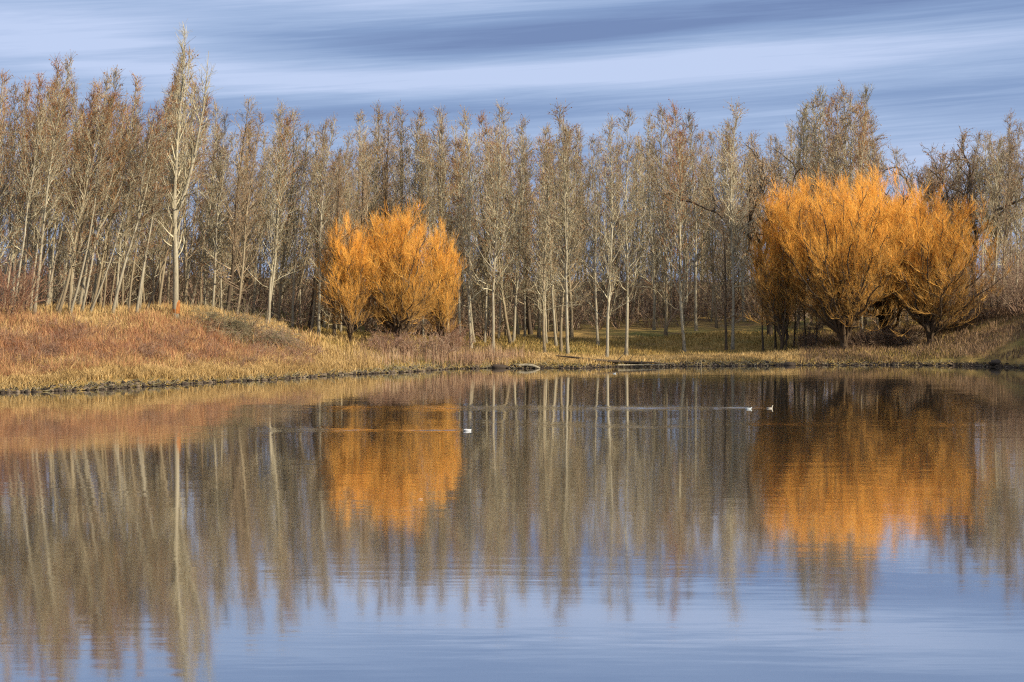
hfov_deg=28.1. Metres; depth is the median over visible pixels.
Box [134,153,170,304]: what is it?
bare tree
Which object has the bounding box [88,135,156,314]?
bare tree
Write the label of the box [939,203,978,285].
bare tree
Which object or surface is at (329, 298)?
bare tree
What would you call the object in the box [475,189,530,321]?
bare tree
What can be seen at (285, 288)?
bare tree
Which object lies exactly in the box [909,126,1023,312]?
cottonwood tree
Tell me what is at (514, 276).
bare tree
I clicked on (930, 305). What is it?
willow tree
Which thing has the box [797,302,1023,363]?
brown weeds
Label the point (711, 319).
bare tree
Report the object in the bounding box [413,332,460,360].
twiggy shrub
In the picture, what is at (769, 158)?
bare tree
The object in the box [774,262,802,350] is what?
sapling
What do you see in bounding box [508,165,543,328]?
bare tree
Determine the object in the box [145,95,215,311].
bare tree
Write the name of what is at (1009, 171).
poplar tree
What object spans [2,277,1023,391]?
ground
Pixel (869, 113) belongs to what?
poplar tree
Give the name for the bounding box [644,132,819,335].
cottonwood tree
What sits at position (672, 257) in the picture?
bare tree
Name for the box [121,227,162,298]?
bare tree
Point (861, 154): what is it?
bare tree
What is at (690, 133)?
bare tree
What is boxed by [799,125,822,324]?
bare tree
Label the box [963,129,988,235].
bare tree
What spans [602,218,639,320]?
bare tree
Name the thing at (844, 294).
willow tree
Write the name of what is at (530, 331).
bare tree
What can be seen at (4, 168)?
bare tree
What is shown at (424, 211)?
bare tree
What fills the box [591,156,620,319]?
bare tree
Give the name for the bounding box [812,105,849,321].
bare tree
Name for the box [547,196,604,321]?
bare tree
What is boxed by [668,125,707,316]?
bare tree
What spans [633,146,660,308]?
bare tree
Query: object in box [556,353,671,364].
fallen trunk
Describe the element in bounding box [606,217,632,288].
bare tree
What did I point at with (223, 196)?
bare tree
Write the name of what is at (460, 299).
bare tree
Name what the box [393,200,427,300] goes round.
bare tree
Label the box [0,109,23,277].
bare tree
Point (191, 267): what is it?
bare tree
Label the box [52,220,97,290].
bare tree
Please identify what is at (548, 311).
bare tree
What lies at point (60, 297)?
bare tree
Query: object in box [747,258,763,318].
bare tree
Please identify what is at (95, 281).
bare tree
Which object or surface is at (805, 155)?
bare tree
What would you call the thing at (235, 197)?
bare tree
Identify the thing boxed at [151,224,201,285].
bare tree
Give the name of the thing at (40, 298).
bare tree
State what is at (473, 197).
bare tree
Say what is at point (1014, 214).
poplar tree
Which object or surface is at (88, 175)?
poplar tree
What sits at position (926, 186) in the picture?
bare tree
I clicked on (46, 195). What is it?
poplar tree
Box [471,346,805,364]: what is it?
shore grass
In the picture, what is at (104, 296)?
bare tree
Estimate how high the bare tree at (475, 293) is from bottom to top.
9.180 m
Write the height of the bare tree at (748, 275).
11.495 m
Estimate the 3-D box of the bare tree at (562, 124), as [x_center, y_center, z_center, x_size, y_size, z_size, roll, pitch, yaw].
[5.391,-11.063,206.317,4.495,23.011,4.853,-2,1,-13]
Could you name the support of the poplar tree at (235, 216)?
on the ground at (589, 331)
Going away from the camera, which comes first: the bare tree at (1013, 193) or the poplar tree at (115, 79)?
the poplar tree at (115, 79)
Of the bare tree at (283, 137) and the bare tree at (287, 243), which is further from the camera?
the bare tree at (287, 243)
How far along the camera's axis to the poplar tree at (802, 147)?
217.36 m
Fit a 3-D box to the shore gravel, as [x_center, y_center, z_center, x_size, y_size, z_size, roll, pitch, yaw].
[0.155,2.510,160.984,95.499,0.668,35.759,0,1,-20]
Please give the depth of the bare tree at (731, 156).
258.23 m
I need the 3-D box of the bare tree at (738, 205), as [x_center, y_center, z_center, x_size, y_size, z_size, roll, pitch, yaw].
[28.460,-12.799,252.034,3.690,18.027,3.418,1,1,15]
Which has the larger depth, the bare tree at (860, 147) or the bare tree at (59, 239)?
the bare tree at (860, 147)
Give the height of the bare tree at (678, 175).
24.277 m
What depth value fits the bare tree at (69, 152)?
190.95 m
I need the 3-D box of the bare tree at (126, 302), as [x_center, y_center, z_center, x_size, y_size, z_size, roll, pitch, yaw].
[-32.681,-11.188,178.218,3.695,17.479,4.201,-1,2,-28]
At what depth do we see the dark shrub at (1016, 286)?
192.89 m
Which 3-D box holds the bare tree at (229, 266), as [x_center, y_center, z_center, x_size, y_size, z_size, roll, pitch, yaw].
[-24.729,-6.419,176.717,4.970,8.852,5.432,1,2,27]
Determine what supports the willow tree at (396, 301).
on the ground at (589, 331)
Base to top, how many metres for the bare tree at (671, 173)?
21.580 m
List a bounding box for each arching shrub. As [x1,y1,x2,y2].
[174,298,259,342]
[197,294,309,349]
[242,325,309,348]
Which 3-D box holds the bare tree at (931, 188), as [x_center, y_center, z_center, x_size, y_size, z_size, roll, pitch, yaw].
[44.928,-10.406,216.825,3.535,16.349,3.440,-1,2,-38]
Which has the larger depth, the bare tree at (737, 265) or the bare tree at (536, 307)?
the bare tree at (737, 265)
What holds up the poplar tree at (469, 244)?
on the ground at (589, 331)
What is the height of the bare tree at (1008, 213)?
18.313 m
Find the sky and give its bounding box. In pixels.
[0,0,1023,281]
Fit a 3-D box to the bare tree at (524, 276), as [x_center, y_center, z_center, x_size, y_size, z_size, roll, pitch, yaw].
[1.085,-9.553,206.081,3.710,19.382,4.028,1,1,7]
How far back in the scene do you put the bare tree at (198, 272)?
182.94 m
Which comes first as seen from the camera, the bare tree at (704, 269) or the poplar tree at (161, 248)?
the poplar tree at (161, 248)
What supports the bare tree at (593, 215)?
on the ground at (589, 331)
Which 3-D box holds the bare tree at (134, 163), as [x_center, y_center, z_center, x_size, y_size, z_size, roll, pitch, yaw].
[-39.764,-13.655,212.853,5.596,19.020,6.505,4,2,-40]
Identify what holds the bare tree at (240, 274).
on the ground at (589, 331)
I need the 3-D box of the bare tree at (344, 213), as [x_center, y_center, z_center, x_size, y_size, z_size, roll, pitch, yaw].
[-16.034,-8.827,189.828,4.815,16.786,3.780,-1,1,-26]
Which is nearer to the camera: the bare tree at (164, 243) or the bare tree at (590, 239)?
the bare tree at (164, 243)
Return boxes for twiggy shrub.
[356,329,404,352]
[391,329,427,355]
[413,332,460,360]
[427,321,478,352]
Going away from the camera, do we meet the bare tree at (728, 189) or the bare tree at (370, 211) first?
the bare tree at (370, 211)
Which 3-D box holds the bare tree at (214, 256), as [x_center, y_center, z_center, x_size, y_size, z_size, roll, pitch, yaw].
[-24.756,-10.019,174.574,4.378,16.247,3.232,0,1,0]
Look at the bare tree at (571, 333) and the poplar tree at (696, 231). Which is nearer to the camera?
the bare tree at (571, 333)
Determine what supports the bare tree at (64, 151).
on the ground at (589, 331)
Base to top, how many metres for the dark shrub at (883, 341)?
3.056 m
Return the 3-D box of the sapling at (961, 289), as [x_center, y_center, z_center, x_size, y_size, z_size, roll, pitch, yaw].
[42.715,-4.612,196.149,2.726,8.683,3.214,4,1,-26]
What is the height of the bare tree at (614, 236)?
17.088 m
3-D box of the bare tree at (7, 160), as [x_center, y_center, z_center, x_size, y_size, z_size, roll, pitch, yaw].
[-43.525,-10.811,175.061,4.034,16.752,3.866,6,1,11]
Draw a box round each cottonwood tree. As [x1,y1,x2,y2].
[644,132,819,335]
[863,143,992,311]
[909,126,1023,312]
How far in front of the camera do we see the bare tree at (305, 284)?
194.32 m
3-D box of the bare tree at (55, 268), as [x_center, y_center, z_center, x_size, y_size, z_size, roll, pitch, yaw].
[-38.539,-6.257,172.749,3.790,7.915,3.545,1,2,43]
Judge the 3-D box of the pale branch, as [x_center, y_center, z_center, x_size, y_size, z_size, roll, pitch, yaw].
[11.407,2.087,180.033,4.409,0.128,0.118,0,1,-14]
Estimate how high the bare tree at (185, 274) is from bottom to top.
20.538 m
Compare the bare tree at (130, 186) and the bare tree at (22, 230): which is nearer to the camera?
the bare tree at (130, 186)
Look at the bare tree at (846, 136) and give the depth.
214.18 m
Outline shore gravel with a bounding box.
[0,359,1023,392]
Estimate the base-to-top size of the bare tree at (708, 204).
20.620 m
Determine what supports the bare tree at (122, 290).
on the ground at (589, 331)
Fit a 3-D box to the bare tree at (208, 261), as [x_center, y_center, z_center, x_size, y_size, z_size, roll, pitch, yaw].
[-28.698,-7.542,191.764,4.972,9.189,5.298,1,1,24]
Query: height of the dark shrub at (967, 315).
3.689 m
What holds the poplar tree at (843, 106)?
on the ground at (589, 331)
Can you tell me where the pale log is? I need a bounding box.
[519,363,539,368]
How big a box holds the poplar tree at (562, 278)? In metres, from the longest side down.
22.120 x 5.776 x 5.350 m
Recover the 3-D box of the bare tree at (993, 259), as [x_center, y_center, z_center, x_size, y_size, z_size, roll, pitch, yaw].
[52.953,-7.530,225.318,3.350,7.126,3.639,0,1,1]
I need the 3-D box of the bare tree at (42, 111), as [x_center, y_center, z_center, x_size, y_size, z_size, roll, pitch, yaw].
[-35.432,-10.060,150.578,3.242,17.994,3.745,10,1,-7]
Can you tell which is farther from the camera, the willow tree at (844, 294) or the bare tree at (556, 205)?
the bare tree at (556, 205)
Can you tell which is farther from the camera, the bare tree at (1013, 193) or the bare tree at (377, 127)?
the bare tree at (377, 127)
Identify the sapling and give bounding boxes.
[743,248,772,351]
[761,239,787,348]
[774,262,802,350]
[789,270,808,348]
[795,269,815,345]
[804,272,819,347]
[949,248,970,331]
[955,260,973,319]
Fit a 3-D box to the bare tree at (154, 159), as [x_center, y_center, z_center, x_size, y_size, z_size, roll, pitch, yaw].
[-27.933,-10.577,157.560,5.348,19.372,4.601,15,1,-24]
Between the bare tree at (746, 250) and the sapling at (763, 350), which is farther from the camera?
the bare tree at (746, 250)
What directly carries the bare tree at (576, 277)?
on the ground at (589, 331)
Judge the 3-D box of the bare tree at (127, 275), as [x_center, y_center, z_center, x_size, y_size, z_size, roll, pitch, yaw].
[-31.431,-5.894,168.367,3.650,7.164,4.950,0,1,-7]
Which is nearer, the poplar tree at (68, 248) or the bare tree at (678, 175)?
the poplar tree at (68, 248)
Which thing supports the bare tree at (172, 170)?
on the ground at (589, 331)
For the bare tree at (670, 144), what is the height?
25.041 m
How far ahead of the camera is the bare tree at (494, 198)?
221.05 m
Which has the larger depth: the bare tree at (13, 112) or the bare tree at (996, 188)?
the bare tree at (996, 188)
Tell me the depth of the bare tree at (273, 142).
215.38 m
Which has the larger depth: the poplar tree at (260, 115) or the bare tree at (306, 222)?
the bare tree at (306, 222)
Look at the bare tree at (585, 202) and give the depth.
235.40 m
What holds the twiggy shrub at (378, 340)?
on the ground at (589, 331)
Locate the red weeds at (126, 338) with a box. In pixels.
[0,298,319,378]
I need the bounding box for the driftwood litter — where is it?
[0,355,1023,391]
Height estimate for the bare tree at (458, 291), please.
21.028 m
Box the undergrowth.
[0,233,1023,339]
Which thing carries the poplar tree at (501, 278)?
on the ground at (589, 331)
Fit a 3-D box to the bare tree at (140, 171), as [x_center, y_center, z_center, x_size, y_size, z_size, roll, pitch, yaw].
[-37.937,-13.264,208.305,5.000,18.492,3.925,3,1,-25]
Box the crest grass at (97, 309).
[0,297,288,338]
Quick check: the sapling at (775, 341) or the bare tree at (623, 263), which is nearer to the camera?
the sapling at (775, 341)
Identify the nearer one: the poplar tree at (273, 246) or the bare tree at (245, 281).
the poplar tree at (273, 246)
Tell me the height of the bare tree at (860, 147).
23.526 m
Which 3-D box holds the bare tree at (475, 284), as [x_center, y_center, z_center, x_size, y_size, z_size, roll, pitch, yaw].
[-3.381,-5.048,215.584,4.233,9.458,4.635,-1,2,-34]
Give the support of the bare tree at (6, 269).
on the ground at (589, 331)
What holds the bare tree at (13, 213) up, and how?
on the ground at (589, 331)
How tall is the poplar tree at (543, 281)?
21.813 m
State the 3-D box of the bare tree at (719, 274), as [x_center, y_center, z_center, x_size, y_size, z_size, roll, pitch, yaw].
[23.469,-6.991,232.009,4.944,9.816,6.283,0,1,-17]
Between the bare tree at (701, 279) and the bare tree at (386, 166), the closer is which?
the bare tree at (386, 166)
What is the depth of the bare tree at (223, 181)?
208.95 m
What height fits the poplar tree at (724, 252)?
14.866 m
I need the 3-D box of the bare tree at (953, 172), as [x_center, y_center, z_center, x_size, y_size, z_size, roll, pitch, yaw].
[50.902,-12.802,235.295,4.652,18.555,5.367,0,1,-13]
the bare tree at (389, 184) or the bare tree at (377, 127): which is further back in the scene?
the bare tree at (377, 127)
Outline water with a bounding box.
[0,365,1023,681]
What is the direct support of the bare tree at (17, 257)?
on the ground at (589, 331)
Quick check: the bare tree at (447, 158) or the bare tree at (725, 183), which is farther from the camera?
the bare tree at (725, 183)
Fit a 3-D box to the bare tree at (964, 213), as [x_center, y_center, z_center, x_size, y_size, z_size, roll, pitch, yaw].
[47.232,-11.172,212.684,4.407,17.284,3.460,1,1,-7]
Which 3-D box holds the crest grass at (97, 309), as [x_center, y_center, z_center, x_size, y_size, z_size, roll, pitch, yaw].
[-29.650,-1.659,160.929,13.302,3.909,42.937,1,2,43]
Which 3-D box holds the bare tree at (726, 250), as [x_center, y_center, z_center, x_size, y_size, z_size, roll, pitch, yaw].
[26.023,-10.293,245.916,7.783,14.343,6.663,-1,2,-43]
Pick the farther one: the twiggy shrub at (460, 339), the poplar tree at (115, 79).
the twiggy shrub at (460, 339)
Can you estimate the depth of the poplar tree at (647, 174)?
218.62 m
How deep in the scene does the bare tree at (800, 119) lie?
245.57 m
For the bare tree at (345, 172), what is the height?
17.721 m
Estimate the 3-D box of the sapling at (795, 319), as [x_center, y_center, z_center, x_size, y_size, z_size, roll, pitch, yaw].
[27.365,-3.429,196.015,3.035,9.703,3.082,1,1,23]
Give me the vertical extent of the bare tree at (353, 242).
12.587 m
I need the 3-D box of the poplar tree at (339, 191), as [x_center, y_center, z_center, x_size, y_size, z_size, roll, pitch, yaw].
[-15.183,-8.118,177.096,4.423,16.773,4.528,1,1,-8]
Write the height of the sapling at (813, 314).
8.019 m
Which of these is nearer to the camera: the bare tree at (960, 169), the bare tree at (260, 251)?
the bare tree at (260, 251)
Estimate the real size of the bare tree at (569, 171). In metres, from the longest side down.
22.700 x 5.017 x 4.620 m
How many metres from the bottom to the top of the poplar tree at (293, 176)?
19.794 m
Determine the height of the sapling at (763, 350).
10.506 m
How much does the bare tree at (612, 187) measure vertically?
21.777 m
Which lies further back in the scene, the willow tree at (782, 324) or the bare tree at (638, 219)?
the bare tree at (638, 219)
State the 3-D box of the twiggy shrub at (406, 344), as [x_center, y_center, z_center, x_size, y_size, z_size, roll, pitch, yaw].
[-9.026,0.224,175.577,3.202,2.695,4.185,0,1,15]
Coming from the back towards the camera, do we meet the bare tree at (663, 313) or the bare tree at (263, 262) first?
the bare tree at (663, 313)
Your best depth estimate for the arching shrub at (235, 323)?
161.74 m
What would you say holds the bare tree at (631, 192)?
on the ground at (589, 331)
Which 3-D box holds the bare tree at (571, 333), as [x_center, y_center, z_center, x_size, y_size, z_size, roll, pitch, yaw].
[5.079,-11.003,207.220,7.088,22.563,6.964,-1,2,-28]
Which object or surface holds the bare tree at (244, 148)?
on the ground at (589, 331)
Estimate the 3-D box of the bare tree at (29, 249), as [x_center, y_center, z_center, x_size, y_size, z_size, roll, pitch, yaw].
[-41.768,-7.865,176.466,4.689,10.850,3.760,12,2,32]
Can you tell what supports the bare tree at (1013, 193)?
on the ground at (589, 331)
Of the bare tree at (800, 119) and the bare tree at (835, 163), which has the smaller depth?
the bare tree at (835, 163)
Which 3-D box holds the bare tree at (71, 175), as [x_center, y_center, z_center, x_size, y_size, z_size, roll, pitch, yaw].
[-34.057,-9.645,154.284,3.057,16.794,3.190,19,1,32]
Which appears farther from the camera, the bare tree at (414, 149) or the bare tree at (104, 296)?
the bare tree at (414, 149)
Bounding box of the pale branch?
[618,364,665,365]
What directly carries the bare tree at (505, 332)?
on the ground at (589, 331)
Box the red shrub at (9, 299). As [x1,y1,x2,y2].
[0,247,64,317]
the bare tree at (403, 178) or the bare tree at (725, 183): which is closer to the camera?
the bare tree at (403, 178)
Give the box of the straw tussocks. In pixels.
[0,307,382,378]
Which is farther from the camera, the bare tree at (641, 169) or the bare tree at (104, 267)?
the bare tree at (641, 169)
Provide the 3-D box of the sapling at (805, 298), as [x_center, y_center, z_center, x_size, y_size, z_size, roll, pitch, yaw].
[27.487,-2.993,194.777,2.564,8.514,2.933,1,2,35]
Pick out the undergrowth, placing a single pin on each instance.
(647, 305)
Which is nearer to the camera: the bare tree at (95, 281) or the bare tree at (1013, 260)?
the bare tree at (95, 281)
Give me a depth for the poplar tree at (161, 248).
173.31 m
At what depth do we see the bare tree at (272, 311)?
188.50 m
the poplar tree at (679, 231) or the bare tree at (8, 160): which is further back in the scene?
the poplar tree at (679, 231)
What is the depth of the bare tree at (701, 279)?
233.70 m
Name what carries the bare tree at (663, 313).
on the ground at (589, 331)
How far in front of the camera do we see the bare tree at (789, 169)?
234.07 m
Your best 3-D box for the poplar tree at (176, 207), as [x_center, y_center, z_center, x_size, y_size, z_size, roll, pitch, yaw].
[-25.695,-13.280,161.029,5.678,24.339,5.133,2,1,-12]
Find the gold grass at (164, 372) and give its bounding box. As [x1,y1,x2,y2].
[0,319,385,389]
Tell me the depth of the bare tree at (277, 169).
219.90 m
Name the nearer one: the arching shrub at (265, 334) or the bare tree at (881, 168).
the arching shrub at (265, 334)
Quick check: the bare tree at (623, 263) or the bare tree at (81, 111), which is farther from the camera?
the bare tree at (623, 263)
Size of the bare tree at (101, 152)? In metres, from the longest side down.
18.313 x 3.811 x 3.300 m
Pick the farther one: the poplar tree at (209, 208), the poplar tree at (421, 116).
the poplar tree at (421, 116)
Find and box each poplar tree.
[0,70,30,265]
[0,72,59,313]
[20,54,78,303]
[30,52,82,315]
[52,71,119,314]
[55,87,107,310]
[77,65,128,305]
[84,73,150,310]
[99,89,145,303]
[128,106,173,312]
[137,124,194,304]
[152,19,220,317]
[190,97,226,305]
[201,95,269,312]
[204,108,277,315]
[236,97,307,321]
[262,106,316,320]
[279,120,317,327]
[286,119,337,331]
[306,115,344,335]
[313,150,361,337]
[332,108,384,278]
[351,100,402,332]
[380,100,446,327]
[400,108,450,334]
[406,104,482,324]
[445,104,497,347]
[465,98,548,349]
[470,109,540,343]
[496,114,547,341]
[512,122,583,351]
[516,97,593,353]
[527,134,575,346]
[534,124,594,352]
[570,132,618,345]
[571,113,645,356]
[599,106,655,354]
[625,103,699,336]
[630,108,676,329]
[644,99,708,352]
[676,108,718,330]
[676,129,753,327]
[700,200,746,350]
[706,98,771,350]
[777,101,824,326]
[801,85,842,323]
[822,80,857,225]
[836,82,886,324]
[884,146,910,318]
[905,170,916,204]
[980,111,1023,289]
[1004,120,1023,291]
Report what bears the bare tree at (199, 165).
on the ground at (589, 331)
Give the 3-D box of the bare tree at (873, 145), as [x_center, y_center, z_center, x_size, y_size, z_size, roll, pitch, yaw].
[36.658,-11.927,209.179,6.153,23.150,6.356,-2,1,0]
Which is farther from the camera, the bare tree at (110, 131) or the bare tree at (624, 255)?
the bare tree at (624, 255)
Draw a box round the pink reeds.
[300,334,564,369]
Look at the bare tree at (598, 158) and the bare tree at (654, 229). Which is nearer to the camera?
the bare tree at (654, 229)
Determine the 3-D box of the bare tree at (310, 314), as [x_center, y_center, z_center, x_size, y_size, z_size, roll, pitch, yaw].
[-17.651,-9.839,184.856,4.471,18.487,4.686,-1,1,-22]
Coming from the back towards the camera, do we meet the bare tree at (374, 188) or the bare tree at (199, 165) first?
the bare tree at (374, 188)
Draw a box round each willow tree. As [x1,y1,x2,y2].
[307,210,382,343]
[342,193,455,349]
[418,218,469,343]
[738,171,815,350]
[750,167,923,350]
[812,162,967,336]
[851,179,1018,342]
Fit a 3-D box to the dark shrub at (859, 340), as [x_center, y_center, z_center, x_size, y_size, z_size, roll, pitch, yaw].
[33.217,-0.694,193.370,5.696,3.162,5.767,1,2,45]
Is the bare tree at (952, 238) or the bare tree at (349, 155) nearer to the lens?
the bare tree at (349, 155)
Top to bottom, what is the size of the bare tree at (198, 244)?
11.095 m
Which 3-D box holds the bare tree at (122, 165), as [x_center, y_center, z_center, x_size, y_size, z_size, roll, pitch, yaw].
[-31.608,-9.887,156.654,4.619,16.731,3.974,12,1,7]
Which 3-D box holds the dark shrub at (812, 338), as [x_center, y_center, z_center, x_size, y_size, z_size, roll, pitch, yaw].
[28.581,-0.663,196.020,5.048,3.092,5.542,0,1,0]
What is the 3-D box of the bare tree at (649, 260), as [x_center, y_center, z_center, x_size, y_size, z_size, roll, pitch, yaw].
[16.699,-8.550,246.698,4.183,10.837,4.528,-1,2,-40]
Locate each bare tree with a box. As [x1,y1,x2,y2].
[0,76,47,303]
[0,79,32,303]
[0,82,43,308]
[0,92,28,255]
[0,104,56,307]
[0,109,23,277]
[0,119,19,226]
[0,121,18,266]
[0,217,8,292]
[0,248,22,297]
[2,110,35,294]
[5,90,60,304]
[10,198,44,300]
[11,86,59,314]
[14,130,42,292]
[18,104,51,301]
[20,76,67,304]
[23,222,90,303]
[25,79,71,310]
[26,109,99,303]
[26,226,69,304]
[43,85,81,298]
[43,91,77,303]
[45,80,110,305]
[51,75,89,286]
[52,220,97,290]
[53,83,78,303]
[53,90,121,304]
[55,94,120,310]
[56,100,103,304]
[65,106,139,310]
[66,77,118,301]
[67,106,86,292]
[69,89,125,314]
[72,224,98,304]
[85,98,140,306]
[87,245,113,295]
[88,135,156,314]
[88,218,120,301]
[90,105,122,304]
[96,128,119,304]
[97,101,131,308]
[98,118,146,247]
[108,113,143,306]
[109,107,134,305]
[111,81,185,315]
[111,217,136,286]
[111,227,151,304]
[114,127,186,302]
[117,121,155,240]
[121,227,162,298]
[125,112,148,305]
[127,99,178,310]
[129,157,170,297]
[131,118,168,303]
[133,241,161,299]
[134,86,209,295]
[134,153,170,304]
[139,54,193,304]
[139,70,194,309]
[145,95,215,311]
[146,80,214,304]
[149,113,195,258]
[151,209,172,289]
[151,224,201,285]
[158,46,208,307]
[162,46,193,285]
[162,232,203,303]
[169,80,210,243]
[181,94,212,302]
[181,133,239,307]
[181,197,223,297]
[181,215,227,303]
[191,120,212,263]
[194,124,230,305]
[194,220,261,307]
[198,128,242,307]
[198,237,229,299]
[200,146,235,299]
[204,107,235,309]
[205,144,235,301]
[209,212,260,311]
[211,151,253,262]
[213,124,263,311]
[222,248,263,303]
[226,118,270,311]
[227,124,270,312]
[230,129,286,314]
[234,146,272,303]
[234,217,290,301]
[238,200,282,310]
[257,134,277,293]
[258,221,306,315]
[262,115,299,317]
[265,114,305,320]
[265,117,296,290]
[266,141,310,311]
[267,254,310,318]
[283,222,317,314]
[285,150,315,324]
[294,128,332,320]
[294,130,334,327]
[295,158,318,315]
[296,161,322,272]
[302,233,362,328]
[306,207,331,316]
[311,128,364,328]
[312,161,334,246]
[313,161,356,332]
[316,146,344,326]
[321,155,361,327]
[322,238,347,328]
[328,150,365,276]
[343,142,380,332]
[348,212,368,310]
[349,131,372,217]
[349,145,371,324]
[350,193,393,314]
[352,139,388,332]
[355,112,394,232]
[361,141,393,332]
[365,109,416,332]
[365,133,410,235]
[371,129,408,334]
[382,144,405,222]
[388,128,417,274]
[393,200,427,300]
[399,145,422,277]
[400,114,433,332]
[409,133,441,339]
[410,127,439,337]
[410,141,435,298]
[421,123,463,337]
[426,138,466,329]
[427,117,452,240]
[427,171,438,230]
[429,224,476,315]
[433,131,483,335]
[436,122,482,337]
[446,136,487,342]
[447,254,480,330]
[449,139,471,299]
[453,129,526,336]
[456,238,514,335]
[456,255,492,323]
[463,152,482,321]
[464,123,515,278]
[465,255,513,325]
[473,137,503,341]
[475,127,520,320]
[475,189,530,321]
[477,142,515,338]
[486,141,512,335]
[491,126,519,312]
[492,139,529,334]
[494,236,523,315]
[503,139,547,334]
[508,138,575,338]
[508,153,537,335]
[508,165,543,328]
[515,187,549,313]
[520,123,599,338]
[520,159,565,342]
[521,252,554,329]
[529,247,569,331]
[533,223,588,330]
[535,144,561,322]
[542,146,558,332]
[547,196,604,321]
[552,118,589,294]
[554,148,590,309]
[556,132,582,299]
[557,228,601,318]
[569,135,598,315]
[572,151,590,316]
[574,190,607,319]
[583,253,601,309]
[585,232,623,322]
[587,169,604,280]
[588,137,607,313]
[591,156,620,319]
[592,139,648,326]
[601,135,621,304]
[601,178,624,320]
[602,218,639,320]
[605,148,628,225]
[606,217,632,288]
[620,137,653,322]
[620,138,660,318]
[620,209,646,293]
[621,154,644,261]
[623,153,657,286]
[627,134,658,299]
[632,136,671,322]
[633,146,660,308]
[641,230,668,300]
[642,149,675,317]
[645,196,693,312]
[646,241,664,316]
[652,133,703,324]
[657,111,675,263]
[661,156,676,319]
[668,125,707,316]
[673,119,694,280]
[675,241,694,301]
[676,122,705,293]
[687,131,722,316]
[688,162,707,261]
[688,239,720,307]
[695,148,722,303]
[697,155,722,321]
[698,238,741,310]
[700,198,760,296]
[710,139,751,287]
[711,138,744,281]
[715,120,746,302]
[717,215,748,314]
[718,150,736,270]
[724,130,773,321]
[727,150,762,317]
[728,230,763,308]
[730,171,754,275]
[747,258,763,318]
[753,153,766,216]
[757,135,789,265]
[761,135,781,235]
[769,120,802,314]
[779,114,821,204]
[783,95,845,328]
[783,129,801,198]
[788,105,824,317]
[794,132,814,283]
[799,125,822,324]
[805,87,856,290]
[808,97,855,199]
[808,131,842,229]
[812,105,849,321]
[824,116,887,241]
[825,96,883,225]
[836,88,864,327]
[842,111,872,326]
[847,103,889,181]
[852,112,890,329]
[868,138,893,209]
[902,160,933,220]
[910,202,943,315]
[915,165,933,238]
[925,167,942,246]
[932,150,966,308]
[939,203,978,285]
[942,149,965,269]
[948,131,973,275]
[948,151,983,311]
[960,133,1017,306]
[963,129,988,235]
[965,155,978,256]
[969,131,1022,301]
[970,130,1005,302]
[976,138,1022,259]
[980,242,1006,301]
[986,136,1006,251]
[987,214,1016,280]
[990,118,1023,299]
[997,142,1023,300]
[999,163,1023,292]
[1000,125,1018,281]
[1005,244,1021,286]
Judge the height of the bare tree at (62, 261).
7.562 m
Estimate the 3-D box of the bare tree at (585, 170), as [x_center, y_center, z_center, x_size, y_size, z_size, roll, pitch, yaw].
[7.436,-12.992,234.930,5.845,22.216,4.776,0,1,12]
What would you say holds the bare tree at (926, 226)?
on the ground at (589, 331)
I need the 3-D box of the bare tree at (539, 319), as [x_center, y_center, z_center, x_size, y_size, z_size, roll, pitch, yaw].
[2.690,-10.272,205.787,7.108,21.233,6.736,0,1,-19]
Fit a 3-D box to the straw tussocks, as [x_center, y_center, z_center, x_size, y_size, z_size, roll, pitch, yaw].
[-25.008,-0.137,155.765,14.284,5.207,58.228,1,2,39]
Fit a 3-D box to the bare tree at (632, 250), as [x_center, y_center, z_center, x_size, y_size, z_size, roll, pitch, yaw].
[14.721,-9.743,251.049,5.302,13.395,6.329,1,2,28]
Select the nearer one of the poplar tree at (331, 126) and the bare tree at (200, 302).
the poplar tree at (331, 126)
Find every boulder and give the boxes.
[491,364,508,367]
[783,362,795,365]
[989,359,1000,365]
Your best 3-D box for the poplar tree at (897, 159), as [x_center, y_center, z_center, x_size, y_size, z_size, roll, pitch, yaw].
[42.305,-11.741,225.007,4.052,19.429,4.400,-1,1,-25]
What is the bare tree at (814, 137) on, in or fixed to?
on the ground at (589, 331)
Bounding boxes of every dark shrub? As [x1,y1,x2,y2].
[789,319,835,346]
[829,321,890,347]
[854,320,907,346]
[882,316,926,346]
[943,291,992,326]
[956,259,1023,318]
[969,234,1023,314]
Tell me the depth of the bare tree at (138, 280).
175.60 m
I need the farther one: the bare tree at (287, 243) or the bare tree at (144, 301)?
the bare tree at (287, 243)
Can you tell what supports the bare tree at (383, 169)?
on the ground at (589, 331)
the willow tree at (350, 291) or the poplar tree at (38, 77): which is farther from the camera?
the willow tree at (350, 291)
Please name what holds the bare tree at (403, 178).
on the ground at (589, 331)
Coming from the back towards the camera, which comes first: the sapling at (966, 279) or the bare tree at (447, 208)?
the bare tree at (447, 208)
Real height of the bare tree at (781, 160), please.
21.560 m
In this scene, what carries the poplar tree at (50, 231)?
on the ground at (589, 331)
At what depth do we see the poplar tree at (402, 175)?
198.43 m
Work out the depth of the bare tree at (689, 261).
247.30 m
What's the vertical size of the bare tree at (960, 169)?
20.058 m
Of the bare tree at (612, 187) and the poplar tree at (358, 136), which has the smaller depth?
the poplar tree at (358, 136)
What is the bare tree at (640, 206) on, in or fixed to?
on the ground at (589, 331)
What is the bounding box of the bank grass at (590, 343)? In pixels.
[0,304,957,388]
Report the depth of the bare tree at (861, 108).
213.47 m
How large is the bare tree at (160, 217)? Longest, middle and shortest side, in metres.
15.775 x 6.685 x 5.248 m
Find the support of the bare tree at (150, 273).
on the ground at (589, 331)

